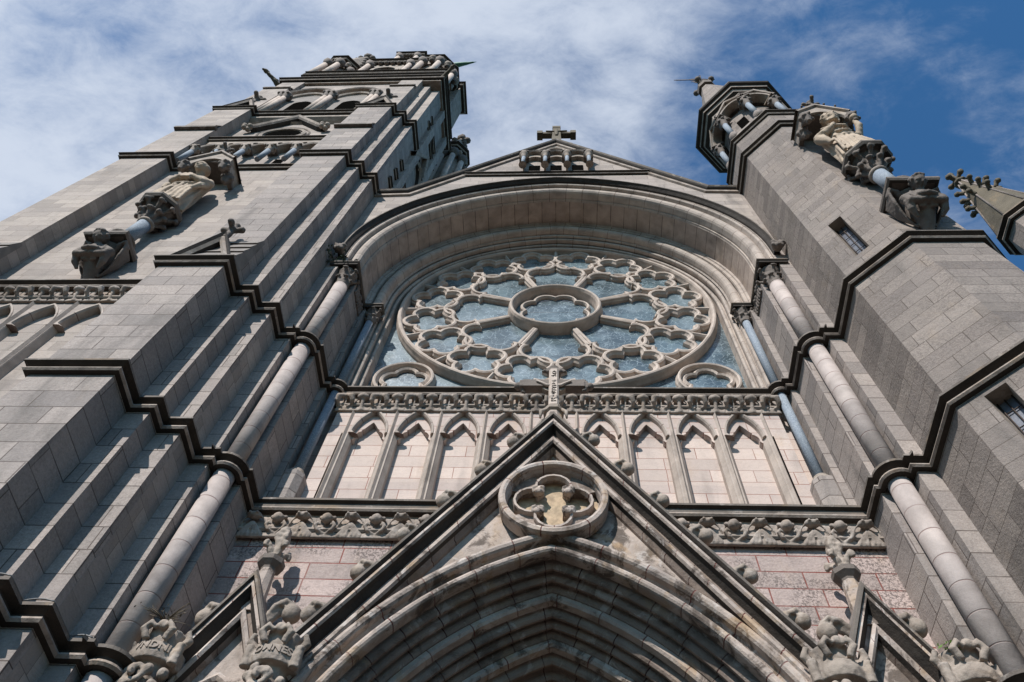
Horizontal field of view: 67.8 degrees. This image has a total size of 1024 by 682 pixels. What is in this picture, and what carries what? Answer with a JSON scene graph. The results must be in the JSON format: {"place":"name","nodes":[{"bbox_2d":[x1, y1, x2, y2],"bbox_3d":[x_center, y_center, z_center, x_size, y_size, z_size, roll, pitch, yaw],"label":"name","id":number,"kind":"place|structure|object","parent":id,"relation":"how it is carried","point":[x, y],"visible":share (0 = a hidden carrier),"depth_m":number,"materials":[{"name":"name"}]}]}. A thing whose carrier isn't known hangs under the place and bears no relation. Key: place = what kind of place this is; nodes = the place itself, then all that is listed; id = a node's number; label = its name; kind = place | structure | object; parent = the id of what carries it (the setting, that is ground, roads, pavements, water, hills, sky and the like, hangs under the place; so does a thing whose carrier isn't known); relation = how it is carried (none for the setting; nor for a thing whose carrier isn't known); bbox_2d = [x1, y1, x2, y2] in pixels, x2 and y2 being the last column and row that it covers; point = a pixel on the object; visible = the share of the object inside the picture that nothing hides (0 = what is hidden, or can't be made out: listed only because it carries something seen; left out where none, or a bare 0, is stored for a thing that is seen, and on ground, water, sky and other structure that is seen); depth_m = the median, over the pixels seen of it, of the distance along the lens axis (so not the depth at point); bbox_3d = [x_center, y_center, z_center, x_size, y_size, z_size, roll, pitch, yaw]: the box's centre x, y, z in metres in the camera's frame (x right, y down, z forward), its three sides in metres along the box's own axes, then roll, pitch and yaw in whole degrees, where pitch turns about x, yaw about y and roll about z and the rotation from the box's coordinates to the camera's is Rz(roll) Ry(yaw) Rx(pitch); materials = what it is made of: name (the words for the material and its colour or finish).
{"place":"outdoors","nodes":[
{"label":"outdoors","id":0,"kind":"place"},
{"bbox_2d":[0,51,1023,681],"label":"cathedral","id":1,"kind":"structure","parent":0,"point":[268,443],"depth_m":11.88,"materials":[{"name":"stone"}]},
{"bbox_2d":[0,573,92,637],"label":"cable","id":2,"kind":"object","parent":1,"relation":"on","point":[48,600],"visible":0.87,"depth_m":7.67,"materials":[{"name":"grey metal"}]},
{"bbox_2d":[134,602,191,629],"bbox_3d":[-3.850,3.000,8.447,0.648,0.348,0.354,0,-62,3],"label":"weed","id":3,"kind":"object","parent":1,"relation":"on","point":[172,616],"visible":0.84,"depth_m":8.44,"materials":[{"name":"plant"}]},
{"bbox_2d":[153,161,214,213],"bbox_3d":[-7.801,-3.652,18.258,0.899,2.552,0.861,-35,-69,20],"label":"statue","id":4,"kind":"object","parent":1,"relation":"on","point":[185,190],"visible":0.79,"depth_m":18.07,"materials":[{"name":"stone"}]},
{"bbox_2d":[326,244,360,266],"bbox_3d":[-3.897,-1.796,17.075,0.958,0.802,0.745,30,-64,-12],"label":"weed","id":5,"kind":"object","parent":1,"relation":"on","point":[341,256],"visible":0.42,"depth_m":16.97,"materials":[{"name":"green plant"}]},
{"bbox_2d":[454,61,474,66],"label":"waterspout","id":6,"kind":"object","parent":1,"relation":"attached to","point":[459,64],"visible":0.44,"depth_m":41.19,"materials":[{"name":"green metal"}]},
{"bbox_2d":[514,365,593,418],"bbox_3d":[0.699,0.946,12.744,1.372,1.954,0.357,0,-62,3],"label":"portal cross","id":7,"kind":"object","parent":1,"relation":"attached to","point":[553,386],"visible":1,"depth_m":12.90,"materials":[{"name":"stone"}]},
{"bbox_2d":[537,126,575,142],"bbox_3d":[1.583,-7.228,27.157,1.400,2.670,0.435,0,-62,3],"label":"gable cross","id":8,"kind":"object","parent":1,"relation":"on","point":[557,132],"visible":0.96,"depth_m":27.43,"materials":[{"name":"stone"}]},
{"bbox_2d":[368,248,746,387],"bbox_3d":[1.024,-0.578,18.067,7.680,8.432,0.435,0,-62,3],"label":"rose window","id":9,"kind":"structure","parent":1,"relation":"in","point":[604,318],"depth_m":17.57,"materials":[{"name":"stone"}]},
{"bbox_2d":[674,75,714,82],"bbox_3d":[8.133,-11.436,33.642,1.798,1.665,0.555,0,-62,3],"label":"weather vane","id":10,"kind":"object","parent":1,"relation":"on","point":[692,80],"visible":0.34,"depth_m":34.09,"materials":[{"name":"metal"}]},
{"bbox_2d":[814,110,874,163],"bbox_3d":[7.263,-4.384,16.609,1.210,2.570,0.860,0,-62,3],"label":"statue","id":11,"kind":"object","parent":1,"relation":"on","point":[835,139],"visible":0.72,"depth_m":16.59,"materials":[{"name":"stone"}]},
{"bbox_2d":[937,640,960,649],"bbox_3d":[4.527,3.157,7.819,0.225,0.172,0.200,34,-65,-14],"label":"weed","id":12,"kind":"object","parent":1,"relation":"on","point":[940,646],"visible":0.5,"depth_m":7.84,"materials":[{"name":"green plant"}]},
{"bbox_2d":[0,0,1023,271],"label":"sky","id":13,"kind":"structure","parent":0,"point":[83,83],"materials":[{"name":"blue"}]}
]}

